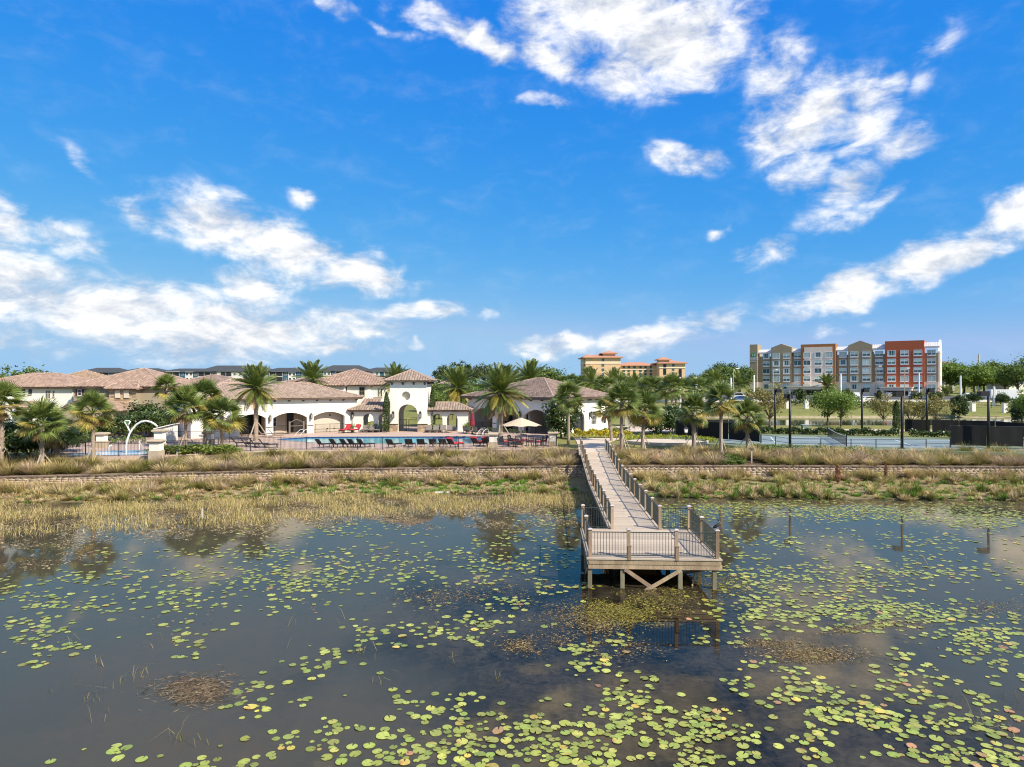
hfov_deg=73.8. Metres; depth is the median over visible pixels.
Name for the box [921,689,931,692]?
lily pad
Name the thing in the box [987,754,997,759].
lily pad
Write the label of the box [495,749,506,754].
lily pad
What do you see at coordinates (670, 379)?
fan palm
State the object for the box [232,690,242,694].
lily pad
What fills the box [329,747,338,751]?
lily pad
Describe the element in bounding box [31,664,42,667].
lily pad
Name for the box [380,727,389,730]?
lily pad
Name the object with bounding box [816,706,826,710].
lily pad
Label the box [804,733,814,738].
lily pad
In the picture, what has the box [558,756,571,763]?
lily pad
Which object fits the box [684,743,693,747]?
lily pad
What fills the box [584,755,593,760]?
lily pad
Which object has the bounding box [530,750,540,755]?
lily pad
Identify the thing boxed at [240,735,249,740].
lily pad
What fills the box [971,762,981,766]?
lily pad
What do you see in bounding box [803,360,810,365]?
window
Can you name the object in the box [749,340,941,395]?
hotel
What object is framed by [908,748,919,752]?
lily pad
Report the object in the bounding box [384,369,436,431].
gate tower
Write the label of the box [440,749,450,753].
lily pad
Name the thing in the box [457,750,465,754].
lily pad
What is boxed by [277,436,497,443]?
pool coping
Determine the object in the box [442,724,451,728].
lily pad
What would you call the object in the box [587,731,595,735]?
lily pad
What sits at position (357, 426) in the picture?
sun lounger
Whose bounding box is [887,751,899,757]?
lily pad
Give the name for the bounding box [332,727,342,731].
lily pad
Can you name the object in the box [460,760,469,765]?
lily pad
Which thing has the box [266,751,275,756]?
lily pad
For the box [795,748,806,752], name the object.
lily pad
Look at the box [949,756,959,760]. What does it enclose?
lily pad
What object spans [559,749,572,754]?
lily pad
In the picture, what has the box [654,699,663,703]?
lily pad
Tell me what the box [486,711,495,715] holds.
lily pad
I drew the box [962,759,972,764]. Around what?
lily pad
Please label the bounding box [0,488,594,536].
marsh sedge
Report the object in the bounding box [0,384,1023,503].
ground
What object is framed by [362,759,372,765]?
lily pad
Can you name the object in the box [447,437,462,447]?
sun lounger
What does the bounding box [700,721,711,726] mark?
lily pad
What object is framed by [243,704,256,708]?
lily pad
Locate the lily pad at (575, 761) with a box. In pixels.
[571,758,582,764]
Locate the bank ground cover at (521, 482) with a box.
[0,475,1023,502]
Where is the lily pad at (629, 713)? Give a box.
[624,711,633,715]
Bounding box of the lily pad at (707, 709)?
[700,706,711,711]
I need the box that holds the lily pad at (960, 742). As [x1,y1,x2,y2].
[954,740,964,744]
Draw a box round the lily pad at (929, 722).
[925,720,934,723]
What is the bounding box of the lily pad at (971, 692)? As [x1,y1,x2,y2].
[963,689,976,694]
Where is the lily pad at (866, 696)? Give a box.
[860,695,870,698]
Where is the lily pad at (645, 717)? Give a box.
[643,715,652,719]
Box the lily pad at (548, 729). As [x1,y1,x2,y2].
[542,727,552,731]
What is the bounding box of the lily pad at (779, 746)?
[773,743,783,748]
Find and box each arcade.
[347,402,389,430]
[427,402,473,430]
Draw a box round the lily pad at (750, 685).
[745,683,754,687]
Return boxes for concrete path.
[574,438,618,454]
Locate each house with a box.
[0,373,90,422]
[59,368,196,425]
[69,370,107,378]
[190,374,231,383]
[282,378,318,381]
[317,369,389,421]
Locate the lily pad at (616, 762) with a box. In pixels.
[607,759,620,765]
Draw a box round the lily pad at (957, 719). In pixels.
[954,717,963,721]
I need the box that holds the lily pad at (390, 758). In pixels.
[383,756,394,761]
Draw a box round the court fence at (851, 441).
[761,434,950,448]
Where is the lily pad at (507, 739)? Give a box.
[500,737,510,742]
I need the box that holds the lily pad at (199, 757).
[197,755,206,759]
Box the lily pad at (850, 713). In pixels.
[842,710,853,715]
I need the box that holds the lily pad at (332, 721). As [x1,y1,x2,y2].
[328,719,337,723]
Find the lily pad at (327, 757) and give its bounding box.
[321,754,332,760]
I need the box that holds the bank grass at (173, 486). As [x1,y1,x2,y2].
[0,465,1023,500]
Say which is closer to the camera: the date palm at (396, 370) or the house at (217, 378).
the date palm at (396, 370)
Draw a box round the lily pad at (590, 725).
[585,722,594,727]
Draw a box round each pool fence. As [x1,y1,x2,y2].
[51,429,248,454]
[51,434,556,456]
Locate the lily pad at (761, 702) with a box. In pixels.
[754,700,765,704]
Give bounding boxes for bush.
[4,417,23,456]
[4,420,53,457]
[4,421,39,457]
[29,419,81,451]
[59,423,90,451]
[76,426,99,441]
[77,414,123,436]
[97,411,131,438]
[116,423,139,437]
[121,399,167,433]
[124,409,162,435]
[128,406,169,435]
[875,390,882,399]
[909,391,923,399]
[928,390,943,399]
[962,390,984,402]
[990,391,1011,403]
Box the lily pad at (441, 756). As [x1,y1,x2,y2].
[437,753,446,758]
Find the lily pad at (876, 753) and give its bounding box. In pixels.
[870,751,881,755]
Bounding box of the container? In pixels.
[986,389,1018,399]
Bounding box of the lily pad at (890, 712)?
[885,710,895,714]
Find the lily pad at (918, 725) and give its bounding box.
[907,722,922,727]
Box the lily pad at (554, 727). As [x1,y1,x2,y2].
[551,725,560,729]
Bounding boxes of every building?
[88,368,165,375]
[160,366,305,381]
[319,365,406,377]
[942,361,953,390]
[987,381,1023,393]
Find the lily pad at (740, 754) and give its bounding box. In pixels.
[736,751,748,757]
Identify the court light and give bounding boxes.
[774,389,781,428]
[784,394,792,447]
[861,388,868,429]
[892,392,904,448]
[926,388,934,430]
[977,391,989,448]
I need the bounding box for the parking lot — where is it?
[676,395,1023,399]
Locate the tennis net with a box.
[828,427,846,445]
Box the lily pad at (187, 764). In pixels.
[179,762,191,766]
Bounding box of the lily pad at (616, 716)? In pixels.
[609,713,620,718]
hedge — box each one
[108,435,146,443]
[486,427,525,433]
[573,428,609,437]
[592,425,630,432]
[605,429,632,436]
[618,433,717,442]
[728,425,899,436]
[751,443,994,459]
[780,399,812,405]
[855,400,881,407]
[908,428,986,437]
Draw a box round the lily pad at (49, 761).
[45,759,55,763]
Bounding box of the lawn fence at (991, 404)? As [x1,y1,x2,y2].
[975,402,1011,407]
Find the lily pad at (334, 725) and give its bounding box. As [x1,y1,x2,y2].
[332,723,340,727]
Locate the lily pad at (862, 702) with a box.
[856,700,867,704]
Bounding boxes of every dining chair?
[516,436,523,442]
[526,436,533,446]
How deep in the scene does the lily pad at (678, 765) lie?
14.99 m
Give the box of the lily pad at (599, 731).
[593,729,604,734]
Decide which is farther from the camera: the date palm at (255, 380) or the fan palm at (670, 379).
the fan palm at (670, 379)
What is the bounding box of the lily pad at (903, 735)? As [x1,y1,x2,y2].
[898,733,908,737]
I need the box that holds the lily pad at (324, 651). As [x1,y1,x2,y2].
[320,649,329,653]
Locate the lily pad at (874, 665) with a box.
[869,664,879,667]
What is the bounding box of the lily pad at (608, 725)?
[605,723,615,729]
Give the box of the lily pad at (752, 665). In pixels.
[748,664,758,667]
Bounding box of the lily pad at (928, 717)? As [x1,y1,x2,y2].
[923,715,932,719]
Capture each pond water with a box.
[0,493,1023,766]
[699,417,1023,424]
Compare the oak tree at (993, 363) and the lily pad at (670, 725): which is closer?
the lily pad at (670, 725)
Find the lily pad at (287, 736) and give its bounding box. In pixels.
[283,734,293,738]
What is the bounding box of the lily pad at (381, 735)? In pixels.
[376,731,389,738]
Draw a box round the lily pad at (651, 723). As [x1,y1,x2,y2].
[647,721,657,726]
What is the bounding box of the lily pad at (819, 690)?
[815,688,825,692]
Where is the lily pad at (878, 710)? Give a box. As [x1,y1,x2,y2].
[873,708,885,712]
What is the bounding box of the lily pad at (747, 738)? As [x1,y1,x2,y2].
[740,736,750,740]
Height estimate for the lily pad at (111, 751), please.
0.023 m
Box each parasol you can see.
[470,413,474,433]
[500,417,541,444]
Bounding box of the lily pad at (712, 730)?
[710,728,720,732]
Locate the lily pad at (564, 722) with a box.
[559,720,570,725]
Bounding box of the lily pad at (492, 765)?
[485,763,498,766]
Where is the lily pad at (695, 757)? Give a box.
[690,755,699,758]
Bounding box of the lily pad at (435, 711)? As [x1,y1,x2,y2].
[431,709,438,713]
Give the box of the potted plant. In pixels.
[462,420,471,432]
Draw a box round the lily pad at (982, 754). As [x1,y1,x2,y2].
[976,752,987,757]
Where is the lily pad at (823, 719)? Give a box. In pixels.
[818,718,828,721]
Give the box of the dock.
[580,438,721,589]
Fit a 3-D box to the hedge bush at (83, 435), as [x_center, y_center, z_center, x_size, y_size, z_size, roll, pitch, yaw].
[-40.596,4.853,61.827,4.088,3.427,4.092,0,0,-12]
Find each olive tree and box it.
[742,382,793,425]
[865,394,899,424]
[897,396,925,419]
[912,399,934,419]
[917,392,960,419]
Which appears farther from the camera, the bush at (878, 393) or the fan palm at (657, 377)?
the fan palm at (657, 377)
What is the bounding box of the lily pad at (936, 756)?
[932,754,943,758]
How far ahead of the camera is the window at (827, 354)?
265.21 m
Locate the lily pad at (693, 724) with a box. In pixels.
[691,722,701,726]
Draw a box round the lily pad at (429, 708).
[426,705,434,710]
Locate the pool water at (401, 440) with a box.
[286,438,480,442]
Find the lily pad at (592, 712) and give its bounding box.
[588,711,596,714]
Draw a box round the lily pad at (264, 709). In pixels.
[262,707,270,711]
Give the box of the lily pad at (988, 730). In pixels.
[984,728,994,732]
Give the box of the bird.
[713,518,719,528]
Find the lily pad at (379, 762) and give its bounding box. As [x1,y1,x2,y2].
[372,760,382,765]
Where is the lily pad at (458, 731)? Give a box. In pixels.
[453,726,465,733]
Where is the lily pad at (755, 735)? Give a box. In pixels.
[750,733,759,737]
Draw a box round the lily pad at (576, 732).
[571,730,582,735]
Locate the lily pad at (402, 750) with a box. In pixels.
[397,748,407,753]
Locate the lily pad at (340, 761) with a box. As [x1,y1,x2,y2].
[335,758,346,764]
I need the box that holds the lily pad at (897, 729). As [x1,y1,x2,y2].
[889,726,902,732]
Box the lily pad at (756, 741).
[751,739,761,743]
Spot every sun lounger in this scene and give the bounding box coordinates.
[258,439,277,447]
[315,439,333,446]
[330,439,347,447]
[338,424,351,432]
[339,439,353,447]
[347,424,360,432]
[347,439,359,446]
[356,439,374,447]
[360,425,368,432]
[368,425,374,432]
[385,439,401,447]
[405,439,415,446]
[417,439,426,445]
[426,425,431,432]
[429,439,439,446]
[433,425,438,432]
[438,439,450,446]
[440,425,445,432]
[446,425,452,432]
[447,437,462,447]
[462,426,471,432]
[471,427,479,434]
[471,437,486,446]
[480,427,487,435]
[481,437,486,445]
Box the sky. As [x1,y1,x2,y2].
[0,0,1023,383]
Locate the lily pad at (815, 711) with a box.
[810,708,822,714]
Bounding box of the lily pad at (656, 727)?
[653,725,663,730]
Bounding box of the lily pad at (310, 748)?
[305,746,315,751]
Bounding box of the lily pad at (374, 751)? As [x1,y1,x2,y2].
[372,748,381,753]
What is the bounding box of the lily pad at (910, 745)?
[906,743,916,747]
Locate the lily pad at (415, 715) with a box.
[410,714,420,718]
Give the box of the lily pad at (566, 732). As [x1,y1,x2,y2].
[560,730,569,734]
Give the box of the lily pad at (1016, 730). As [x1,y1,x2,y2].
[1008,727,1019,732]
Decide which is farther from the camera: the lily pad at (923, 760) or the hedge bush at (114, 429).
the hedge bush at (114, 429)
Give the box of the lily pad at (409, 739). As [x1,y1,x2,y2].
[405,737,414,741]
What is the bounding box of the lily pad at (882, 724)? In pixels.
[876,721,890,727]
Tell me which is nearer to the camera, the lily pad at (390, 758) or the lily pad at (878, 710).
the lily pad at (390, 758)
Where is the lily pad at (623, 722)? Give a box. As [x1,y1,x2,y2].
[619,720,630,725]
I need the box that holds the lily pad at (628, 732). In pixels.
[625,730,633,734]
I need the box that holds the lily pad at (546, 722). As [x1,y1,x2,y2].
[541,720,550,724]
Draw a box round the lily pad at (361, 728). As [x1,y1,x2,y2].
[355,725,365,730]
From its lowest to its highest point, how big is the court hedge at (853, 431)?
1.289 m
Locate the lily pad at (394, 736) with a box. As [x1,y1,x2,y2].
[387,734,396,738]
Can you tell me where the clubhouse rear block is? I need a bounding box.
[217,378,267,383]
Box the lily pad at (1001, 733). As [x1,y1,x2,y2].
[995,731,1007,735]
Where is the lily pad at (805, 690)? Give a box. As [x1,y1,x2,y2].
[798,688,810,691]
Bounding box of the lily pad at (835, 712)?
[828,709,839,714]
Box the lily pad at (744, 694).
[739,692,748,696]
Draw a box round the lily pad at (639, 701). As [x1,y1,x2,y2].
[633,699,644,704]
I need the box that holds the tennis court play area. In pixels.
[723,435,980,448]
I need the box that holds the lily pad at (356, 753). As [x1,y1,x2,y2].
[349,750,360,756]
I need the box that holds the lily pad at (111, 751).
[106,747,119,753]
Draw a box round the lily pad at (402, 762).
[399,759,409,764]
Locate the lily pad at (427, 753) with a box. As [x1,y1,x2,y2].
[424,750,432,754]
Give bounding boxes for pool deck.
[47,427,612,462]
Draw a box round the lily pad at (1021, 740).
[1012,737,1023,742]
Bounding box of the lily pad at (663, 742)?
[659,740,667,744]
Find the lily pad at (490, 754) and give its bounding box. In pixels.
[486,752,494,756]
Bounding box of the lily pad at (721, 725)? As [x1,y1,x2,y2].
[717,724,726,728]
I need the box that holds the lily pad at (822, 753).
[818,751,827,755]
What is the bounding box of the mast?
[976,354,981,390]
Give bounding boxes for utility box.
[800,424,808,433]
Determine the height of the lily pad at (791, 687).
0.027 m
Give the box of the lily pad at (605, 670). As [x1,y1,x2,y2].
[602,668,610,672]
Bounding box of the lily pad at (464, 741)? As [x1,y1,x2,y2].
[456,738,467,744]
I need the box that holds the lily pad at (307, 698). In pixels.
[302,696,311,700]
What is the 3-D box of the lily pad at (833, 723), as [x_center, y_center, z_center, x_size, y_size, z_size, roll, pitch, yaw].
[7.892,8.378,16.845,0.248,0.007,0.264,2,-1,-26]
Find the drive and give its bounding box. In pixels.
[615,426,931,431]
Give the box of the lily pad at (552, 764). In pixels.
[548,761,558,766]
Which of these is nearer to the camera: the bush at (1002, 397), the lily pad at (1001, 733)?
the lily pad at (1001, 733)
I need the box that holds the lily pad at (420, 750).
[413,747,425,753]
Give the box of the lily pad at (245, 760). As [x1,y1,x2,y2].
[238,758,249,763]
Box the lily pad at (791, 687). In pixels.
[786,685,797,690]
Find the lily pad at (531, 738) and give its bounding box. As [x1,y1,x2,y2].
[525,736,534,740]
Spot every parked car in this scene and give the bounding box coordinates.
[732,393,747,397]
[734,396,747,399]
[859,396,875,399]
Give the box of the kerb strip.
[616,400,1012,401]
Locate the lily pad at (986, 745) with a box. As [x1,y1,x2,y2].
[981,743,992,747]
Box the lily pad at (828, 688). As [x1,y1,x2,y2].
[823,686,832,689]
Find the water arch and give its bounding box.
[124,420,157,452]
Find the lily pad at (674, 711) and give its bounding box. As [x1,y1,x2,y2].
[668,709,677,712]
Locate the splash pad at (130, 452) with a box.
[68,450,147,455]
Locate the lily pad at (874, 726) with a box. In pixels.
[868,724,879,728]
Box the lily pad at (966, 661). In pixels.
[962,659,974,662]
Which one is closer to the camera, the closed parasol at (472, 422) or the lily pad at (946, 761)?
the lily pad at (946, 761)
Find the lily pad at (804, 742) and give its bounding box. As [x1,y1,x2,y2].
[799,740,808,744]
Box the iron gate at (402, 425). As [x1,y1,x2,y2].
[399,419,416,430]
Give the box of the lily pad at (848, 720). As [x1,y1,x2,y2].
[843,718,853,721]
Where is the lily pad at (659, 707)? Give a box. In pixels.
[656,706,665,709]
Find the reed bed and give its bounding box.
[655,479,1023,501]
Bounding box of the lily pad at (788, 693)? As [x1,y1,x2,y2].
[784,691,793,695]
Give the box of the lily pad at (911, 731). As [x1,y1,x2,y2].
[906,729,918,733]
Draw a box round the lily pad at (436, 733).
[430,730,441,735]
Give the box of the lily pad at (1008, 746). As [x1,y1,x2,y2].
[1004,744,1014,748]
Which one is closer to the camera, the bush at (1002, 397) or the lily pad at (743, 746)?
the lily pad at (743, 746)
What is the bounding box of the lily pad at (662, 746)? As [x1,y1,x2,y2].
[659,744,667,748]
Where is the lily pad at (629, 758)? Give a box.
[626,756,635,760]
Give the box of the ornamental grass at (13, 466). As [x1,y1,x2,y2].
[0,441,1023,475]
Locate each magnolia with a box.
[541,394,584,437]
[793,388,806,402]
[840,388,856,397]
[949,394,972,417]
[1005,395,1023,420]
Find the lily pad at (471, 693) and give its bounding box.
[467,691,476,695]
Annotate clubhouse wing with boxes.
[167,382,363,438]
[461,377,607,434]
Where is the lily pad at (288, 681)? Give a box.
[282,680,292,683]
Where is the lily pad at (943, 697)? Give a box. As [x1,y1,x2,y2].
[937,695,948,698]
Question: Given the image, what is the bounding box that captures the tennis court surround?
[661,432,1023,455]
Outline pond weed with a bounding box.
[0,495,1023,712]
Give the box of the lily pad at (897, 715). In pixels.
[892,713,904,717]
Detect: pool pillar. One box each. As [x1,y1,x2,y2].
[95,432,110,447]
[146,439,166,462]
[151,429,168,445]
[201,431,216,444]
[487,432,498,447]
[547,428,558,446]
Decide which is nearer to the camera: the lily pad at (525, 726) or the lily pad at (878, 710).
the lily pad at (525, 726)
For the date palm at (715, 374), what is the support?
on the ground at (797, 411)
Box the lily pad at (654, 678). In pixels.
[650,677,658,681]
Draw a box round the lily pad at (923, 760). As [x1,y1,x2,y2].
[917,758,928,762]
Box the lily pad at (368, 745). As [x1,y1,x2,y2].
[363,742,374,748]
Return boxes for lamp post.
[753,375,754,399]
[840,374,841,395]
[904,368,906,397]
[918,373,919,392]
[959,376,961,394]
[993,387,994,405]
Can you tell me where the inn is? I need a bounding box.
[578,351,687,390]
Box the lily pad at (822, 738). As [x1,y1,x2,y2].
[817,736,827,739]
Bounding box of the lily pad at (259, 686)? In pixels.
[255,683,264,687]
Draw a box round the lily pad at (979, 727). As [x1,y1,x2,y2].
[972,724,984,730]
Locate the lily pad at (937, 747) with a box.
[932,745,943,750]
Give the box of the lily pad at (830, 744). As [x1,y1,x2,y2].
[823,741,834,746]
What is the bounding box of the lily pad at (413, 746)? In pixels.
[411,744,420,748]
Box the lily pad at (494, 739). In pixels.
[485,737,498,742]
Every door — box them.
[239,414,260,433]
[286,413,293,432]
[505,410,512,428]
[574,413,582,430]
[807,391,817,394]
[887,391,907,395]
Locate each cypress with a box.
[382,391,389,431]
[429,386,435,424]
[892,400,900,431]
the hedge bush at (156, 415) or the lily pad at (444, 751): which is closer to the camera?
the lily pad at (444, 751)
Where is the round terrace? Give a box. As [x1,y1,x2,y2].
[625,439,704,445]
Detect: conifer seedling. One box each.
[835,464,841,483]
[884,463,887,476]
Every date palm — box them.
[227,361,283,441]
[292,359,330,386]
[376,361,409,393]
[434,365,477,426]
[472,362,531,442]
[511,358,550,381]
[578,366,600,388]
[604,367,619,401]
[613,371,628,402]
[627,371,640,390]
[704,368,729,392]
[728,369,752,392]
[812,373,839,395]
[938,384,955,395]
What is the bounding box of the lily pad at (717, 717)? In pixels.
[711,715,721,719]
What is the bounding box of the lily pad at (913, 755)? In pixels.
[906,752,919,758]
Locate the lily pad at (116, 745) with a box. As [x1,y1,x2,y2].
[111,743,121,747]
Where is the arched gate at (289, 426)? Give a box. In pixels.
[288,419,304,433]
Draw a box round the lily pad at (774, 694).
[771,692,781,696]
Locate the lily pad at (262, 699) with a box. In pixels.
[257,697,266,701]
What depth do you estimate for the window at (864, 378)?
258.31 m
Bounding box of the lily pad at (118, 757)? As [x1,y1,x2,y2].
[111,754,124,761]
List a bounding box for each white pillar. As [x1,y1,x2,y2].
[804,399,808,408]
[970,403,975,410]
[1001,403,1007,412]
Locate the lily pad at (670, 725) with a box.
[664,723,673,727]
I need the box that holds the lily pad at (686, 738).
[681,736,690,741]
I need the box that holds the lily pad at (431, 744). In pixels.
[426,742,436,747]
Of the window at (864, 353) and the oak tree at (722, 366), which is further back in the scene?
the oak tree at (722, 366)
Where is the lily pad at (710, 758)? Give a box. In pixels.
[706,756,715,760]
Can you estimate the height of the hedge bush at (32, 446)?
3.894 m
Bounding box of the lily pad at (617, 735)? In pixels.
[614,733,623,738]
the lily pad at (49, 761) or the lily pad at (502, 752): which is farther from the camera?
the lily pad at (502, 752)
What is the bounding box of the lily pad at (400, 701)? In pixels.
[394,699,404,703]
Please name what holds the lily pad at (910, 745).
on the pond water at (40, 723)
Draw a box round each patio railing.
[241,426,264,435]
[323,423,343,431]
[474,422,490,429]
[525,425,547,433]
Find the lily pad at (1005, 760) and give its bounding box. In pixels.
[998,757,1011,762]
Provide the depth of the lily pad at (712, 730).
16.48 m
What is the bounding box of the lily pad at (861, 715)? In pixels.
[855,713,865,717]
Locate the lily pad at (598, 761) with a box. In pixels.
[592,758,603,764]
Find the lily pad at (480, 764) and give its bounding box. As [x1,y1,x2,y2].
[475,762,485,766]
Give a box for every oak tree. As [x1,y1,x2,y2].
[686,373,707,389]
[700,368,729,386]
[708,361,739,382]
[725,364,756,392]
[942,357,969,392]
[952,362,970,392]
[954,360,995,390]
[976,361,1001,390]
[980,359,1007,385]
[987,362,1015,388]
[994,362,1023,389]
[1005,355,1023,369]
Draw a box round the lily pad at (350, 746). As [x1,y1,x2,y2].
[346,744,357,748]
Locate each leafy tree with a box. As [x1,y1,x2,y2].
[0,362,52,377]
[431,380,445,395]
[431,390,446,418]
[436,383,465,414]
[439,381,471,402]
[464,376,485,403]
[476,377,490,388]
[517,366,551,381]
[525,366,569,381]
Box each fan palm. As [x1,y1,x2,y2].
[0,377,28,468]
[13,395,70,464]
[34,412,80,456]
[64,387,121,465]
[150,371,180,407]
[161,382,207,444]
[187,377,223,444]
[196,396,247,444]
[550,380,585,444]
[556,375,568,381]
[566,373,577,384]
[575,374,586,386]
[579,366,596,387]
[591,374,609,390]
[591,395,618,440]
[595,375,617,392]
[602,380,644,449]
[616,378,639,401]
[626,387,664,448]
[634,375,654,404]
[634,375,667,402]
[653,375,662,393]
[654,381,677,405]
[656,372,684,404]
[673,377,695,406]
[676,390,711,447]
[689,376,708,409]
[701,379,745,453]
[702,378,716,395]
[727,396,767,447]
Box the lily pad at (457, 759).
[453,756,464,762]
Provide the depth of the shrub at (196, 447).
60.29 m
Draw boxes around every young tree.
[801,385,845,424]
[816,388,860,426]
[1003,387,1023,417]
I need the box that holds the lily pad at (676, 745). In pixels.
[669,742,679,748]
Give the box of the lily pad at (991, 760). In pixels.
[986,758,996,762]
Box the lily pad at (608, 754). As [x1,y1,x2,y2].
[604,751,615,757]
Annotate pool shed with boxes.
[153,423,178,441]
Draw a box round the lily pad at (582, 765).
[577,763,588,766]
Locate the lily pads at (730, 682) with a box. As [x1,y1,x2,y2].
[0,498,1023,766]
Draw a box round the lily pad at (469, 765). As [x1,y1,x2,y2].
[464,764,475,766]
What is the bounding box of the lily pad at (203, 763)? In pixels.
[200,760,209,765]
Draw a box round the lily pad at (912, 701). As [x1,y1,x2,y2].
[906,699,916,703]
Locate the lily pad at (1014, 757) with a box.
[1009,755,1019,759]
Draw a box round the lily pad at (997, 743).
[990,741,1001,745]
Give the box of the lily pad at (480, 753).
[474,751,485,755]
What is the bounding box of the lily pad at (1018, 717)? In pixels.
[1010,715,1023,719]
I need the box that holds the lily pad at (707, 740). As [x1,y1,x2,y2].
[702,738,711,742]
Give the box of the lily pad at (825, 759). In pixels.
[820,756,832,762]
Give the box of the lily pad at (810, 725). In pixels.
[806,723,815,726]
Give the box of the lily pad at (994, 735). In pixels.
[986,732,1000,738]
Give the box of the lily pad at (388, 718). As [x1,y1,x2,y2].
[384,715,395,720]
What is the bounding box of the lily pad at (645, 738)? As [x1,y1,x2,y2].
[640,736,652,742]
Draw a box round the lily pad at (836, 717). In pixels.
[832,715,843,720]
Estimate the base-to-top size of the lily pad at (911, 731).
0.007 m
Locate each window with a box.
[77,389,81,395]
[273,416,276,426]
[591,411,594,423]
[663,364,665,374]
[763,353,769,358]
[763,361,769,366]
[763,369,769,374]
[763,376,769,381]
[763,384,769,389]
[773,353,779,358]
[773,361,779,366]
[774,376,779,381]
[783,353,789,358]
[783,361,789,366]
[783,368,789,373]
[783,376,789,381]
[783,384,789,389]
[794,353,800,358]
[794,360,800,365]
[794,368,800,373]
[794,376,800,381]
[803,352,810,357]
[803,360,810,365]
[803,368,810,373]
[803,376,810,381]
[814,352,821,357]
[814,360,821,365]
[814,368,821,373]
[814,376,821,381]
[825,352,832,357]
[825,360,832,365]
[825,368,832,373]
[839,352,846,357]
[839,360,846,365]
[839,368,846,373]
[839,376,846,381]
[839,384,846,389]
[850,351,857,357]
[850,359,857,365]
[850,368,857,373]
[850,376,857,381]
[850,384,857,389]
[862,351,869,356]
[862,359,869,364]
[862,368,869,373]
[862,376,869,381]
[863,384,870,389]
[875,351,882,356]
[875,359,882,364]
[875,367,882,373]
[875,376,882,381]
[875,384,882,389]
[887,350,895,356]
[887,359,895,364]
[887,367,895,373]
[887,376,895,381]
[900,350,908,356]
[900,358,908,364]
[900,367,908,373]
[900,376,908,381]
[914,350,921,355]
[914,358,921,364]
[914,367,921,372]
[914,375,921,381]
[914,384,921,390]
[927,349,935,355]
[927,358,935,364]
[927,367,935,372]
[927,375,935,381]
[927,384,935,390]
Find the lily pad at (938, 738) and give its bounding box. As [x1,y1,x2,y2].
[929,735,943,741]
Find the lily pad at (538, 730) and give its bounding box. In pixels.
[530,727,541,733]
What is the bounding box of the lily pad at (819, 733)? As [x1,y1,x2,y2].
[812,730,823,735]
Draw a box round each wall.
[0,465,1023,486]
[625,415,641,425]
[625,440,708,444]
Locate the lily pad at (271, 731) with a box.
[268,729,276,733]
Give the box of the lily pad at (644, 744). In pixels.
[638,741,649,746]
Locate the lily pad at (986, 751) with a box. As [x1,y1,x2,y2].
[981,749,995,754]
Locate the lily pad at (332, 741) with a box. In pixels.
[327,739,338,744]
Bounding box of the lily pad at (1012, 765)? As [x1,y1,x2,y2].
[1008,763,1020,766]
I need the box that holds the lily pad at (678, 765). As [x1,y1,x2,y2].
[673,763,683,766]
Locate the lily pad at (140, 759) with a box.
[135,756,147,761]
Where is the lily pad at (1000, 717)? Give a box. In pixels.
[994,715,1005,719]
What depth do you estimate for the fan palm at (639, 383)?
149.82 m
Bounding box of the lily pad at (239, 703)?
[234,701,243,705]
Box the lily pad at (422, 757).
[418,754,429,759]
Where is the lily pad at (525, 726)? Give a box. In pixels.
[520,724,531,729]
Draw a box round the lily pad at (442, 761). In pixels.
[438,759,446,764]
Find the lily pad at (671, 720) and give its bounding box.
[668,718,677,723]
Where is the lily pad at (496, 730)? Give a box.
[492,726,503,733]
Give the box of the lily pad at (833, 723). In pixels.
[826,721,836,724]
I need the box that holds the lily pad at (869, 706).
[866,704,876,708]
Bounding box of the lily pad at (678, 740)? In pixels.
[673,737,683,742]
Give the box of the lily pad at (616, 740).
[612,738,621,742]
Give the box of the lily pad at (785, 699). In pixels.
[779,697,789,701]
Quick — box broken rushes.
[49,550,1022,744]
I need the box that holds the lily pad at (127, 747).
[120,745,132,749]
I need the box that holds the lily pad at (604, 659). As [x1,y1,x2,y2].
[600,658,609,661]
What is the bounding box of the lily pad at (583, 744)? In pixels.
[578,742,587,746]
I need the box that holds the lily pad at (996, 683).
[990,681,1001,685]
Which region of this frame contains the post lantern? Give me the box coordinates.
[683,426,688,440]
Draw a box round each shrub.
[165,445,186,454]
[178,444,192,453]
[181,443,209,451]
[197,445,215,453]
[209,444,235,453]
[223,447,245,453]
[637,403,683,433]
[716,459,728,464]
[724,460,738,464]
[727,455,743,460]
[731,459,745,464]
[755,444,771,449]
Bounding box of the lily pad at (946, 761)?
[938,758,950,763]
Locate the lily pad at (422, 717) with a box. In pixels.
[420,715,431,719]
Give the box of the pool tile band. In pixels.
[279,436,497,439]
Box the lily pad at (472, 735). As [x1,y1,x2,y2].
[465,733,476,738]
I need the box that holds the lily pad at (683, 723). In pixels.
[678,721,688,726]
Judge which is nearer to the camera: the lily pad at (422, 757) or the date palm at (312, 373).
the lily pad at (422, 757)
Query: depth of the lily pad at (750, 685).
18.95 m
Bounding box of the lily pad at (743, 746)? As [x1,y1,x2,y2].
[737,742,748,748]
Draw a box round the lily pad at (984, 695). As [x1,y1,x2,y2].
[978,693,989,697]
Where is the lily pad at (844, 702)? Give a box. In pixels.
[838,700,848,704]
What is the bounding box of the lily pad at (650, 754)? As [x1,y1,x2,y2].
[647,752,655,756]
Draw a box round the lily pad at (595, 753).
[592,751,601,755]
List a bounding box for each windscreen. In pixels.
[676,421,760,442]
[690,413,744,422]
[903,415,1023,436]
[950,425,1023,446]
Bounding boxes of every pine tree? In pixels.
[431,367,446,382]
[434,364,453,380]
[450,361,471,376]
[465,364,483,381]
[476,363,492,379]
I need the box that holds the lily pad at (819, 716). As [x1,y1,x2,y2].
[814,714,824,717]

